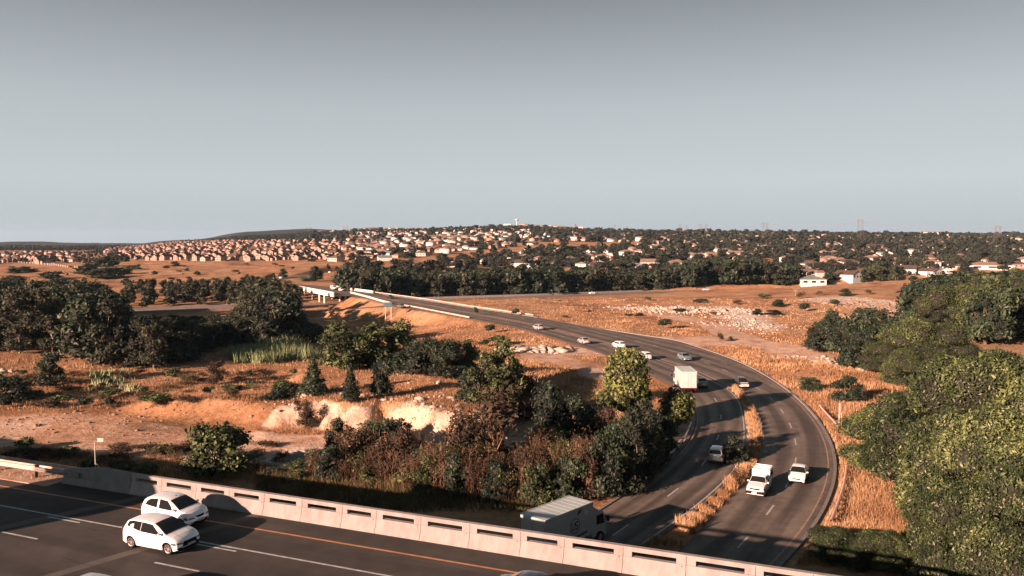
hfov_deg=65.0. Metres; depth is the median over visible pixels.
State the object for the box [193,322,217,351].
bushy tree
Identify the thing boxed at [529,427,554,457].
dry shrub
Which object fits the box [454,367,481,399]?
bushy tree
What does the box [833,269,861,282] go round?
house
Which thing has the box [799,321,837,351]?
bushy tree
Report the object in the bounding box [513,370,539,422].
dry tree
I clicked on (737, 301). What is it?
shrub
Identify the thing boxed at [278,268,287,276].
bushy tree
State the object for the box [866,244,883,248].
house
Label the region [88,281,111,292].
gum tree
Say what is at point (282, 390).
shrub
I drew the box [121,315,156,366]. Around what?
gum tree
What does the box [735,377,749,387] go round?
two tone car
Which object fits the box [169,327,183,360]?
gum tree
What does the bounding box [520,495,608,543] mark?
box truck
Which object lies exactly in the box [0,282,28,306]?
gum tree
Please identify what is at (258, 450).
shrub
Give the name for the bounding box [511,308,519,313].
shrub
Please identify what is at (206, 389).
shrub
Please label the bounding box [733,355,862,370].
rubble
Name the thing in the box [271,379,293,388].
shrub
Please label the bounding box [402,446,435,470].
bushy tree
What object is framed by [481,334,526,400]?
leafy tree
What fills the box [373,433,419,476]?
dry tree
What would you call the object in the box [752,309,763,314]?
bushy tree
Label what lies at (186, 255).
townhouse
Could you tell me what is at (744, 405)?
kerb
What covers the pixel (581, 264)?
house
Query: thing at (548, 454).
dry shrub
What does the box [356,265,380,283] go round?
gum tree
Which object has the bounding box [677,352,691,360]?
blue grey car
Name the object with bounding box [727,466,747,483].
dry shrub
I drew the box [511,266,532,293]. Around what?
gum tree
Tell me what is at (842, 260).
house
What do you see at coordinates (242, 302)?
gum tree
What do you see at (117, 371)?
shrub
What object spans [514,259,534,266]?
house
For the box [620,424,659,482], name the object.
bushy tree
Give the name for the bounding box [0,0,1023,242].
sky
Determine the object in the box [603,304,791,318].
rubble
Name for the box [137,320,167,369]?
gum tree
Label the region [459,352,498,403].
leafy tree
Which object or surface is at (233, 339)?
bushy tree
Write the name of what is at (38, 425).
rubble
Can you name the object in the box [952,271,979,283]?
bushy tree
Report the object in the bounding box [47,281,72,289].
gum tree
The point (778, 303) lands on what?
bushy tree
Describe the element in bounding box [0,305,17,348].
gum tree
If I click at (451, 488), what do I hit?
bushy tree
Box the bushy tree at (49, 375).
[30,350,68,386]
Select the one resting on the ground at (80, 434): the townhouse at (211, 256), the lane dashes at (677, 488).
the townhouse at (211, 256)
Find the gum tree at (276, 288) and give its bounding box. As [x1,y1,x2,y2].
[241,283,280,291]
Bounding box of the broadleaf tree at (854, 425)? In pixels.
[833,402,880,471]
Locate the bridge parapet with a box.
[129,473,839,575]
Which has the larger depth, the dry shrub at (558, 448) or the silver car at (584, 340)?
the silver car at (584, 340)
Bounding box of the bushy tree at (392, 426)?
[378,416,413,443]
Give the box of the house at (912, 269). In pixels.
[898,264,917,273]
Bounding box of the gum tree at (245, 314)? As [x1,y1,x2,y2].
[237,291,268,323]
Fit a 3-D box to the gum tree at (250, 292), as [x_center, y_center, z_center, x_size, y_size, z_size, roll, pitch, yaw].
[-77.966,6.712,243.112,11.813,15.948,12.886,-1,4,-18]
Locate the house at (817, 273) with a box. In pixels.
[809,270,824,277]
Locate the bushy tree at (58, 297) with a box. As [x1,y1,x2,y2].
[47,283,69,316]
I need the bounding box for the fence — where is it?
[18,261,77,267]
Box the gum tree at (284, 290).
[266,285,288,293]
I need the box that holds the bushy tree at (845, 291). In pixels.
[838,288,852,295]
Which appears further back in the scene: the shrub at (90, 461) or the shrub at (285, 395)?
the shrub at (285, 395)
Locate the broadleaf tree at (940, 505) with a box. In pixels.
[907,470,1007,537]
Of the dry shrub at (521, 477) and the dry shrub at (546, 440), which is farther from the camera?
the dry shrub at (546, 440)
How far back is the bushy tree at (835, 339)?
166.34 m
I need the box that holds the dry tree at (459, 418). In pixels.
[443,406,488,461]
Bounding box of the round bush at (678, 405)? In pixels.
[658,387,695,427]
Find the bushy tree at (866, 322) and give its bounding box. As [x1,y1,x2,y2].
[847,307,883,354]
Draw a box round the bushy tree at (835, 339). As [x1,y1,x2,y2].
[821,314,863,353]
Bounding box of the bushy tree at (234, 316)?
[225,314,253,325]
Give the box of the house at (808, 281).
[797,275,827,286]
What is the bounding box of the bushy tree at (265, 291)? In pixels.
[248,284,278,308]
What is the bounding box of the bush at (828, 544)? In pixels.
[805,525,856,565]
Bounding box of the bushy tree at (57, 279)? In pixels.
[51,276,75,285]
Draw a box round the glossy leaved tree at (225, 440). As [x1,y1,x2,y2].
[176,418,258,479]
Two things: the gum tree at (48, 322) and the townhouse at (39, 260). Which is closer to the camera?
the gum tree at (48, 322)
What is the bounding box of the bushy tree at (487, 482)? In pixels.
[479,459,517,504]
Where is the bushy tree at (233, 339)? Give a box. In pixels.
[218,318,253,346]
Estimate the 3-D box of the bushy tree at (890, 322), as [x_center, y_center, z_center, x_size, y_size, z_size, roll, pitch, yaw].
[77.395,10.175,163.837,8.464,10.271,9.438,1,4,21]
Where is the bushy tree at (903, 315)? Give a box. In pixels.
[896,309,917,320]
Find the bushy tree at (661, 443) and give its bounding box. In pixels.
[644,421,667,471]
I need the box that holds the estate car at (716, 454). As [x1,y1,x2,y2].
[708,445,725,462]
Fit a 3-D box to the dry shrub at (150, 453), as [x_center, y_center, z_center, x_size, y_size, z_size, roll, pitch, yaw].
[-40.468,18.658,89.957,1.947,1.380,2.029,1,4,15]
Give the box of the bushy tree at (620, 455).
[603,440,638,497]
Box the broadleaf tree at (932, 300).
[911,282,959,328]
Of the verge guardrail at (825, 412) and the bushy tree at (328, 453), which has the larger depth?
the verge guardrail at (825, 412)
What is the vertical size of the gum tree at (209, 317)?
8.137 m
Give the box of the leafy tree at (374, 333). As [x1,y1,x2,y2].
[343,322,409,367]
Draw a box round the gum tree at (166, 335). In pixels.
[159,329,178,361]
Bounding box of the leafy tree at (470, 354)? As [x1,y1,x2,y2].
[454,339,482,370]
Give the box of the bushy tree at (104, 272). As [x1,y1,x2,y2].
[86,267,124,277]
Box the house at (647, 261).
[640,259,660,266]
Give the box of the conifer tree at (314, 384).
[293,356,332,396]
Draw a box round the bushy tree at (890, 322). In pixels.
[875,314,900,333]
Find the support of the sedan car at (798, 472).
on the road at (731, 525)
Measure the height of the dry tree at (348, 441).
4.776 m
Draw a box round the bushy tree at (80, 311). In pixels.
[50,286,146,364]
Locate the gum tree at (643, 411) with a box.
[619,397,665,481]
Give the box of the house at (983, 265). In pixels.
[969,262,1014,270]
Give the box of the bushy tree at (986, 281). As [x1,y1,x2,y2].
[978,276,988,288]
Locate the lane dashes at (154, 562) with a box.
[2,531,198,571]
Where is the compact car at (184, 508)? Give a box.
[140,491,208,525]
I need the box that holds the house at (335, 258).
[327,255,344,261]
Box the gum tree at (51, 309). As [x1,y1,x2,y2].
[40,301,67,349]
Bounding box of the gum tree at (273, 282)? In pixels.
[264,276,292,291]
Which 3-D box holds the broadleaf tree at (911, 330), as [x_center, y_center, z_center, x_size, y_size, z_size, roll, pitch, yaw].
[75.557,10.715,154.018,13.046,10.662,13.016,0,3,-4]
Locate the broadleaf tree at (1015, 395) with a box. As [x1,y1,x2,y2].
[967,383,1023,413]
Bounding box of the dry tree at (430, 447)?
[419,439,451,460]
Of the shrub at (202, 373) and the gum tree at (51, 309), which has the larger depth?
the gum tree at (51, 309)
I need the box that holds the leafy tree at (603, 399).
[579,388,616,443]
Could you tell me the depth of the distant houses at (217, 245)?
1244.64 m
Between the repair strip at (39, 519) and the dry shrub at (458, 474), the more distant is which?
the dry shrub at (458, 474)
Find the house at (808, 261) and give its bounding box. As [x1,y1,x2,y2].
[798,260,819,264]
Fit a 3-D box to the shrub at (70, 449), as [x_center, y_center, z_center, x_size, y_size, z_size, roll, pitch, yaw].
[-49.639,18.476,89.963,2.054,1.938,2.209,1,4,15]
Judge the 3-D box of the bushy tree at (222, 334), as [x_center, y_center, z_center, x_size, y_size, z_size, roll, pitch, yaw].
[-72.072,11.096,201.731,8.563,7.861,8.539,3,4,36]
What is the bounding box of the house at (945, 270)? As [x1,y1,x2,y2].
[939,267,952,273]
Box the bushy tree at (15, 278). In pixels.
[0,274,29,285]
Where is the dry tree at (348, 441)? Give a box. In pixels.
[330,428,369,468]
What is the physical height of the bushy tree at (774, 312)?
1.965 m
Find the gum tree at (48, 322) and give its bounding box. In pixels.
[31,311,64,351]
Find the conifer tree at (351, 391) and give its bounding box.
[340,362,360,403]
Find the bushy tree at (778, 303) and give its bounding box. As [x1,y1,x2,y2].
[771,299,787,306]
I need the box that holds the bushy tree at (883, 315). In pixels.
[856,307,898,326]
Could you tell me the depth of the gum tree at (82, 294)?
182.91 m
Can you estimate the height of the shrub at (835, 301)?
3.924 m
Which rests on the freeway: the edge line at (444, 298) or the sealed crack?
the edge line at (444, 298)
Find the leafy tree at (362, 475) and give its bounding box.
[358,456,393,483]
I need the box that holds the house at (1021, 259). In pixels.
[1016,257,1023,261]
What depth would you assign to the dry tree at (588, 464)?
75.03 m
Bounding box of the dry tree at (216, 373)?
[204,360,226,384]
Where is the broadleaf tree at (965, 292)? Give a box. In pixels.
[947,283,993,339]
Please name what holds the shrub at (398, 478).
on the ground at (80, 434)
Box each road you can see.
[276,273,329,288]
[303,305,392,311]
[343,294,747,551]
[359,293,833,574]
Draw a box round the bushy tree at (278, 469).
[256,466,287,477]
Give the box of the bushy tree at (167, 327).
[108,319,172,362]
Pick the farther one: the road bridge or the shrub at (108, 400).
the road bridge
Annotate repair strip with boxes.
[0,496,144,529]
[43,514,258,575]
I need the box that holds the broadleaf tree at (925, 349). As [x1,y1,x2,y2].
[883,340,956,375]
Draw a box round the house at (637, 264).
[629,262,643,268]
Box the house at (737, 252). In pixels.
[728,251,741,254]
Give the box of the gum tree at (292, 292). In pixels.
[290,290,300,304]
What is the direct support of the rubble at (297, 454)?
on the ground at (80, 434)
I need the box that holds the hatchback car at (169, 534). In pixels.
[122,512,200,554]
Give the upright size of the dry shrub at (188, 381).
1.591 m
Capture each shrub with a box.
[0,399,11,405]
[0,449,19,456]
[12,443,33,454]
[13,436,34,446]
[21,452,43,460]
[22,374,37,378]
[22,447,41,455]
[31,399,50,408]
[35,399,59,409]
[37,445,51,457]
[44,393,74,399]
[44,449,62,459]
[45,391,64,396]
[50,384,75,390]
[51,397,60,404]
[52,446,77,458]
[60,386,80,390]
[61,445,79,455]
[63,377,84,384]
[65,370,82,375]
[72,447,91,457]
[76,397,94,404]
[80,456,99,466]
[86,391,124,401]
[94,385,109,389]
[95,376,106,381]
[96,453,108,461]
[98,389,116,395]
[103,397,115,403]
[103,459,120,466]
[105,444,131,457]
[106,441,130,448]
[107,388,122,393]
[107,401,129,407]
[108,370,126,375]
[109,452,132,458]
[109,463,129,470]
[110,384,120,388]
[111,462,133,470]
[116,373,136,379]
[132,369,147,374]
[132,391,156,397]
[132,460,157,473]
[134,385,148,391]
[138,441,161,451]
[140,392,172,401]
[142,450,158,459]
[143,460,160,473]
[147,447,164,454]
[153,400,166,405]
[153,444,172,451]
[159,382,168,390]
[161,367,180,372]
[162,446,178,455]
[162,449,183,460]
[164,373,176,375]
[166,443,184,451]
[173,394,198,401]
[174,444,194,450]
[180,440,194,449]
[181,377,192,384]
[184,374,199,382]
[185,397,204,403]
[196,371,207,376]
[202,386,211,392]
[220,384,244,391]
[222,369,231,376]
[226,389,238,398]
[228,376,248,380]
[230,370,259,376]
[235,452,259,461]
[245,370,252,377]
[248,447,265,456]
[251,381,266,383]
[252,368,270,374]
[253,440,271,446]
[256,374,270,380]
[259,391,282,399]
[260,440,279,446]
[270,451,290,461]
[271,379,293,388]
[271,387,294,394]
[277,383,298,388]
[283,392,293,397]
[289,368,297,374]
[303,444,322,479]
[335,456,351,483]
[341,428,361,459]
[347,449,371,484]
[349,429,375,462]
[357,443,385,483]
[359,420,382,448]
[360,440,392,467]
[371,455,398,485]
[373,447,404,485]
[390,426,410,459]
[391,450,417,483]
[391,470,404,482]
[395,455,426,491]
[403,445,426,483]
[414,429,430,449]
[424,439,447,469]
[426,454,452,495]
[427,465,444,486]
[433,437,456,463]
[438,443,474,467]
[444,460,472,497]
[460,453,485,502]
[462,455,484,486]
[467,447,501,497]
[468,435,500,462]
[478,339,488,344]
[484,324,494,332]
[487,335,505,341]
[490,463,518,502]
[494,452,513,471]
[506,461,516,474]
[509,441,537,462]
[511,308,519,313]
[514,440,546,463]
[514,459,535,500]
[514,461,535,501]
[524,419,548,453]
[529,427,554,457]
[529,432,547,463]
[532,420,555,457]
[535,458,551,472]
[538,446,559,463]
[540,431,568,456]
[540,436,569,463]
[541,457,555,479]
[542,422,560,450]
[550,425,565,448]
[553,435,575,472]
[565,435,586,480]
[565,436,589,481]
[567,429,593,454]
[577,430,601,447]
[658,318,671,325]
[671,308,686,311]
[693,299,708,302]
[717,331,723,341]
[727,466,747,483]
[732,299,742,304]
[757,294,770,298]
[796,291,806,296]
[798,303,810,311]
[829,299,840,305]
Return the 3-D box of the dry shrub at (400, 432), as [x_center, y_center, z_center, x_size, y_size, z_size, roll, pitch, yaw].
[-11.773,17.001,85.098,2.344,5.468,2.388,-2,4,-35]
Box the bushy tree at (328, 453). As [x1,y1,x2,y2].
[310,443,350,481]
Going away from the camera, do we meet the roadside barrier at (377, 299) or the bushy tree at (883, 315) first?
the bushy tree at (883, 315)
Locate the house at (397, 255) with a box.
[392,253,401,257]
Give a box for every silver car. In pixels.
[80,572,109,575]
[533,324,543,329]
[577,337,589,343]
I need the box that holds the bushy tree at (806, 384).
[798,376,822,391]
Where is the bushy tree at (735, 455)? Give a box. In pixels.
[722,434,750,463]
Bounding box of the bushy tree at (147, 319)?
[138,314,150,323]
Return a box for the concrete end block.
[62,467,134,493]
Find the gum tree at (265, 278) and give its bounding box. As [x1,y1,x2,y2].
[247,273,278,286]
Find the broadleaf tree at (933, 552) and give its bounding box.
[907,516,971,575]
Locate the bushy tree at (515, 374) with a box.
[507,370,533,391]
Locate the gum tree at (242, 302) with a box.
[229,292,251,316]
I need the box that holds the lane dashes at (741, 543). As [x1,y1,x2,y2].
[399,298,796,547]
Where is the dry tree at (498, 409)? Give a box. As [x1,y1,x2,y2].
[442,375,530,471]
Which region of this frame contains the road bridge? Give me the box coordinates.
[300,285,373,302]
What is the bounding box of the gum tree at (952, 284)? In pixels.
[947,279,987,289]
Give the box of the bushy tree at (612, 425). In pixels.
[601,405,644,442]
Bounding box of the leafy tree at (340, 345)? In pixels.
[315,320,375,370]
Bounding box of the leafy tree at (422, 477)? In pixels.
[403,454,440,498]
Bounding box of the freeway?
[134,289,724,310]
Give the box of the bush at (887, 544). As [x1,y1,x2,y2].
[854,528,910,572]
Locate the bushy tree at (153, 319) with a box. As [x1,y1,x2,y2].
[137,313,155,323]
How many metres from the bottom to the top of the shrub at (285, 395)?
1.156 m
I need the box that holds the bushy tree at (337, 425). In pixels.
[323,417,355,453]
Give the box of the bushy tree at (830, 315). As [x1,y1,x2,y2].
[820,308,843,335]
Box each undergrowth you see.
[246,461,581,512]
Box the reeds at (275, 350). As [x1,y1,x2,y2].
[223,335,319,363]
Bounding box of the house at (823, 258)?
[819,255,831,261]
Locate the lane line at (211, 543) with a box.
[0,505,389,575]
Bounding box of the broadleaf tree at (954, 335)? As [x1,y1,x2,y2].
[922,321,984,359]
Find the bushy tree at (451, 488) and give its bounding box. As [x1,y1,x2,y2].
[439,452,476,500]
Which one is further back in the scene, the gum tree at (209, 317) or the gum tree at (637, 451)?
the gum tree at (209, 317)
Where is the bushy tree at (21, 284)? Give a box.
[0,278,25,286]
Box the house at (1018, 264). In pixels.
[1012,261,1023,267]
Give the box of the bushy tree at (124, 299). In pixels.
[110,291,132,310]
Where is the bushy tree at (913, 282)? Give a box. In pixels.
[903,276,923,289]
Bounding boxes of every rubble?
[0,368,18,373]
[1,389,411,442]
[235,380,530,442]
[261,449,340,461]
[494,344,573,353]
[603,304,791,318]
[691,313,807,333]
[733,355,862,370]
[748,298,897,321]
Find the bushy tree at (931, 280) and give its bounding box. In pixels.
[900,272,952,318]
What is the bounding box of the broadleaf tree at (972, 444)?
[928,402,1023,479]
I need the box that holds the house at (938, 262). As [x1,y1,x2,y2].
[923,259,940,265]
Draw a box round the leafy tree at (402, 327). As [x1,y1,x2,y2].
[383,317,419,361]
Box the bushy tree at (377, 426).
[343,420,387,459]
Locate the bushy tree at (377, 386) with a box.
[366,355,396,396]
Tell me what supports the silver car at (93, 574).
on the highway
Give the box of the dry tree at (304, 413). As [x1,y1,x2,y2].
[293,399,313,427]
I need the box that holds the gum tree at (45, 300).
[1,293,56,328]
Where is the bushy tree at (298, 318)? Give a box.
[271,291,312,341]
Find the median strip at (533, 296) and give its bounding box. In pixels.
[305,290,714,304]
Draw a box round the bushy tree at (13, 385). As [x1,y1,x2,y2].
[0,373,45,401]
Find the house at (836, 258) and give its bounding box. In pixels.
[826,257,843,260]
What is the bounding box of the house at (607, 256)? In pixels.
[595,254,610,261]
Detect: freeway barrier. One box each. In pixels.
[130,304,236,309]
[132,307,234,312]
[415,290,642,298]
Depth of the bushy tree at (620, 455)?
76.35 m
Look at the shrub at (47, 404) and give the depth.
116.45 m
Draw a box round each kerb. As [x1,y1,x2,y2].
[383,294,537,317]
[598,389,694,509]
[606,329,818,419]
[737,394,750,462]
[768,419,836,575]
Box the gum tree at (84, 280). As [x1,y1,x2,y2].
[68,277,93,289]
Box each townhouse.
[0,257,11,262]
[34,258,45,263]
[58,256,67,260]
[67,257,76,261]
[145,255,151,259]
[151,255,159,260]
[159,254,168,259]
[173,254,183,259]
[181,253,190,258]
[192,254,201,260]
[200,256,210,260]
[204,254,214,259]
[211,252,221,256]
[215,254,225,260]
[227,254,239,260]
[244,255,253,260]
[256,253,264,258]
[264,255,274,260]
[267,250,278,254]
[292,255,301,260]
[313,254,322,259]
[328,250,337,255]
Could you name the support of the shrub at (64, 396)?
on the ground at (80, 434)
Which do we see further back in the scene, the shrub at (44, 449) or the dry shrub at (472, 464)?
the shrub at (44, 449)
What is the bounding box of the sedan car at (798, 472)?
[787,463,808,483]
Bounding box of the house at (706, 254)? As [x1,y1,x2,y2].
[703,252,717,256]
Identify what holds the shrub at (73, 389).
on the ground at (80, 434)
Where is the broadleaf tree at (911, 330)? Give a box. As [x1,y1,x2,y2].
[870,316,937,349]
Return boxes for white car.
[612,341,625,347]
[641,351,651,359]
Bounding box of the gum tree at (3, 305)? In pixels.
[0,296,25,331]
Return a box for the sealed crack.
[222,532,400,560]
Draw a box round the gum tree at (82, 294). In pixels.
[63,286,102,322]
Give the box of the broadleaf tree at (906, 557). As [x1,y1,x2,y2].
[895,542,917,575]
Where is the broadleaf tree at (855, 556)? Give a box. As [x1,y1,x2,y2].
[837,539,877,572]
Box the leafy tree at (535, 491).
[516,461,556,506]
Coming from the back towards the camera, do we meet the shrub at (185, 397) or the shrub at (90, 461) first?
the shrub at (185, 397)
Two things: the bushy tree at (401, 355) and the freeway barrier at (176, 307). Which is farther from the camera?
the freeway barrier at (176, 307)
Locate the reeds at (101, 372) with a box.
[84,366,138,391]
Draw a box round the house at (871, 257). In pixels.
[864,255,876,260]
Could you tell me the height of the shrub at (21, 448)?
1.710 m
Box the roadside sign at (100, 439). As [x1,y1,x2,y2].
[94,438,103,466]
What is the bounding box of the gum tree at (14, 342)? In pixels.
[0,308,38,352]
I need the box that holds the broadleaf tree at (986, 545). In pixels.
[942,508,1023,575]
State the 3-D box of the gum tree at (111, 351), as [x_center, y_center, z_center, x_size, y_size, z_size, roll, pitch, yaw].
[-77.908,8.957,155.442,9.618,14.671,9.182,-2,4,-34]
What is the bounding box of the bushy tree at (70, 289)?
[62,284,84,298]
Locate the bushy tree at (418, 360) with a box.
[400,335,443,375]
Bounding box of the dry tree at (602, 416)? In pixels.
[591,402,619,434]
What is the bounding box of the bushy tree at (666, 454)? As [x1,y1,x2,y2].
[654,425,670,461]
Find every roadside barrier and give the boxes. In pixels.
[350,291,388,301]
[375,292,533,314]
[405,305,469,317]
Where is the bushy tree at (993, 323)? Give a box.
[960,285,1020,343]
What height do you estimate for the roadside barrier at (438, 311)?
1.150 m
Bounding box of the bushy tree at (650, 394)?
[636,389,657,427]
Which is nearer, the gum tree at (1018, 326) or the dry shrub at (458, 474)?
the dry shrub at (458, 474)
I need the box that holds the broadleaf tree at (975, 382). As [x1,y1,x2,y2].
[903,346,1023,420]
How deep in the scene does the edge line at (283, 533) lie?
45.45 m
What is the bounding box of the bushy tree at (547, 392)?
[525,374,574,440]
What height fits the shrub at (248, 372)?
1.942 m
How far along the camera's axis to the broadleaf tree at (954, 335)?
149.40 m
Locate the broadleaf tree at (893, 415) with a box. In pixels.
[857,388,934,482]
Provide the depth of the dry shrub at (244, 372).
145.32 m
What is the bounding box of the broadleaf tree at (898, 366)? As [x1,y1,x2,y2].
[878,348,921,386]
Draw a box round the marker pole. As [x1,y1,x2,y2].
[839,403,841,423]
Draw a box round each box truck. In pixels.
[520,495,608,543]
[671,366,696,392]
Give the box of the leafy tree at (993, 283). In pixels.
[980,275,1022,321]
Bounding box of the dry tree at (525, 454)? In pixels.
[512,444,540,488]
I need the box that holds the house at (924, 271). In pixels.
[918,267,941,275]
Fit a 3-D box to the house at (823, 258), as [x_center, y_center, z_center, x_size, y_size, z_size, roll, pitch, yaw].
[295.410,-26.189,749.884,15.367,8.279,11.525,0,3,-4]
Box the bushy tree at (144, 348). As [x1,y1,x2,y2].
[125,328,171,364]
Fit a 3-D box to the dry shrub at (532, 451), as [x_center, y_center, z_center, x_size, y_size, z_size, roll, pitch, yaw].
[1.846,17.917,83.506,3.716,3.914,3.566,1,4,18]
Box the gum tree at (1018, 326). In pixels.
[997,289,1023,340]
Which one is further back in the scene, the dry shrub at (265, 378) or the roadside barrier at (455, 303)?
the roadside barrier at (455, 303)
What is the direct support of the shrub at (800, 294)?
on the ground at (80, 434)
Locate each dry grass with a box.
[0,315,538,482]
[0,458,66,481]
[466,298,897,372]
[532,319,708,421]
[632,384,763,558]
[700,339,913,566]
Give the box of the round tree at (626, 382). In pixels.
[602,346,652,412]
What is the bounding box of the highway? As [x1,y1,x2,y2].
[0,479,636,575]
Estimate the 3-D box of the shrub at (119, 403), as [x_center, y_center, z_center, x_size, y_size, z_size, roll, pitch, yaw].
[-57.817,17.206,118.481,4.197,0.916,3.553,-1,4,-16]
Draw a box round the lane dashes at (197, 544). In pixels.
[48,516,235,551]
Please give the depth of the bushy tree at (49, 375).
134.73 m
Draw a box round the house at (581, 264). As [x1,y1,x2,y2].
[575,262,587,266]
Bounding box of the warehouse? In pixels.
[430,235,501,238]
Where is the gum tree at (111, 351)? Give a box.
[81,297,131,367]
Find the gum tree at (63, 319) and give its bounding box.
[55,300,80,347]
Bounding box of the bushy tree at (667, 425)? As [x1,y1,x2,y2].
[659,415,680,451]
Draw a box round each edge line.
[0,485,516,572]
[156,290,688,309]
[359,297,697,451]
[374,296,763,439]
[382,298,744,541]
[664,339,828,571]
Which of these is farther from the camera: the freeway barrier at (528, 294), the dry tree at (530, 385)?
the freeway barrier at (528, 294)
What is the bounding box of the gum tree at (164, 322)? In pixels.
[156,319,172,327]
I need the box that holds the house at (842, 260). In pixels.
[838,259,858,263]
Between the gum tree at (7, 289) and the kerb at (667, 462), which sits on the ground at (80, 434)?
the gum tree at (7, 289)
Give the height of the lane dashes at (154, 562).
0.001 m
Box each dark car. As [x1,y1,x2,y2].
[501,570,550,575]
[697,377,708,387]
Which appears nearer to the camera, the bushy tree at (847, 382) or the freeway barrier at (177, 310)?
the bushy tree at (847, 382)
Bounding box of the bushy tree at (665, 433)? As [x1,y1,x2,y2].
[647,417,668,451]
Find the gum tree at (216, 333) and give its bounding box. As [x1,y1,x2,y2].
[204,320,227,347]
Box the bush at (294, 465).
[279,458,312,483]
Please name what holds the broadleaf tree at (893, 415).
on the ground at (80, 434)
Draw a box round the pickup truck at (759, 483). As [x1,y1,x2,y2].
[745,463,772,496]
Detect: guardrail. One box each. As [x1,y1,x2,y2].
[0,459,78,477]
[662,422,691,460]
[819,405,837,427]
[830,465,847,521]
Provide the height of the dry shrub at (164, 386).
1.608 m
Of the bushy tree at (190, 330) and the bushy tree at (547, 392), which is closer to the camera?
the bushy tree at (547, 392)
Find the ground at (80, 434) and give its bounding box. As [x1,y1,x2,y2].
[0,228,1023,575]
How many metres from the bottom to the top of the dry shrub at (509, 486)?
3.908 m
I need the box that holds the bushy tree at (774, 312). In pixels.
[763,309,783,314]
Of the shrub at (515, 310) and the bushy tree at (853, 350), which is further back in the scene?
the shrub at (515, 310)
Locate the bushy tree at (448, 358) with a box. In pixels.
[426,337,466,378]
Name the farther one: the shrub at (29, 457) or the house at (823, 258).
the house at (823, 258)
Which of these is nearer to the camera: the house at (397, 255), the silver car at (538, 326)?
the silver car at (538, 326)
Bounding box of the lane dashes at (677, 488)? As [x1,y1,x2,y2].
[389,301,721,535]
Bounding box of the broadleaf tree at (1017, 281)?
[1000,275,1023,287]
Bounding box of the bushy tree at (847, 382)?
[827,374,866,401]
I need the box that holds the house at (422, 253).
[415,251,430,255]
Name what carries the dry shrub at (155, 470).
on the ground at (80, 434)
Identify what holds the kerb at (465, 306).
on the road at (731, 525)
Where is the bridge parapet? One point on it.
(621, 558)
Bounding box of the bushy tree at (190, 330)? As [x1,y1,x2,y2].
[165,315,208,362]
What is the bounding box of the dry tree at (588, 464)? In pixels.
[569,445,602,500]
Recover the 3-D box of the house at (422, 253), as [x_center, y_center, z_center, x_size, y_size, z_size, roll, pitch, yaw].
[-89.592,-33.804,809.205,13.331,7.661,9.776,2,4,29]
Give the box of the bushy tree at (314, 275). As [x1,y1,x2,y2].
[307,265,323,280]
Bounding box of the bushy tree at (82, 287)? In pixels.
[71,283,105,298]
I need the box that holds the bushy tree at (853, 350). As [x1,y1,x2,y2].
[833,327,871,367]
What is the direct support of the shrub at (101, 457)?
on the ground at (80, 434)
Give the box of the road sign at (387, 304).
[384,302,391,323]
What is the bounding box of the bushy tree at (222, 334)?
[213,318,233,345]
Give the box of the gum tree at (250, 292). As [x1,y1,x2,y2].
[235,284,270,306]
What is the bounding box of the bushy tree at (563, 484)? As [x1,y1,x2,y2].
[549,453,586,499]
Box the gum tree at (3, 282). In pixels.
[0,280,14,285]
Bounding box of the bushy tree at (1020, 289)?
[1007,283,1023,319]
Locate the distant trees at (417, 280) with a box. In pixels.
[0,224,1023,367]
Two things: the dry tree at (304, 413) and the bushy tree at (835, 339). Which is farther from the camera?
the bushy tree at (835, 339)
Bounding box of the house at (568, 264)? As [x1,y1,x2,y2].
[550,261,570,266]
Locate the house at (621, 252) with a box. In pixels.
[619,249,634,255]
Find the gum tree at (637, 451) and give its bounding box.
[618,419,649,493]
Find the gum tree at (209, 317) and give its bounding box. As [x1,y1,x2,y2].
[198,314,216,335]
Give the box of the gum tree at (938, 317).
[928,310,952,326]
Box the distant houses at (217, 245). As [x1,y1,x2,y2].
[1,224,1023,260]
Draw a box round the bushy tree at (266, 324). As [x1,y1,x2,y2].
[238,288,304,341]
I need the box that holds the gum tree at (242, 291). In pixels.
[237,290,254,311]
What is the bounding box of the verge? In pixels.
[0,456,79,486]
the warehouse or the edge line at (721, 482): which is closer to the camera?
the edge line at (721, 482)
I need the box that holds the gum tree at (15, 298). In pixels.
[2,278,60,349]
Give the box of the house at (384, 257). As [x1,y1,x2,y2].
[377,255,391,260]
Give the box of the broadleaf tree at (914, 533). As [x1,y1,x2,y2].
[897,464,963,565]
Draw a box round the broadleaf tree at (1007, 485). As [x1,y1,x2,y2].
[973,460,1023,528]
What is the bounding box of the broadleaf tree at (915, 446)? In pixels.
[885,406,970,512]
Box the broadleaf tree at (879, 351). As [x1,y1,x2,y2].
[856,340,904,371]
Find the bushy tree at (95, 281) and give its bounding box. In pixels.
[93,279,116,292]
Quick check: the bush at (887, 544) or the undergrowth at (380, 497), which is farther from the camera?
the undergrowth at (380, 497)
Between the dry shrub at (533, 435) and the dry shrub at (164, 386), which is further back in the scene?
the dry shrub at (164, 386)
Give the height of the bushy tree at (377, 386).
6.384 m
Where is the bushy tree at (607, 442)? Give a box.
[584,424,624,498]
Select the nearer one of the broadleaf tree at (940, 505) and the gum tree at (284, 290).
the broadleaf tree at (940, 505)
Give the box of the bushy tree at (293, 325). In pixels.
[279,321,309,343]
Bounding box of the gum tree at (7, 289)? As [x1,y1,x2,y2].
[5,282,46,294]
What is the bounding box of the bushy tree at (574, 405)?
[554,392,597,446]
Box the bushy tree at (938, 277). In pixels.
[920,272,953,289]
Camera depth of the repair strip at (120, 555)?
43.00 m
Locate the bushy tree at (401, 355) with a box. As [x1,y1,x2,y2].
[390,338,421,374]

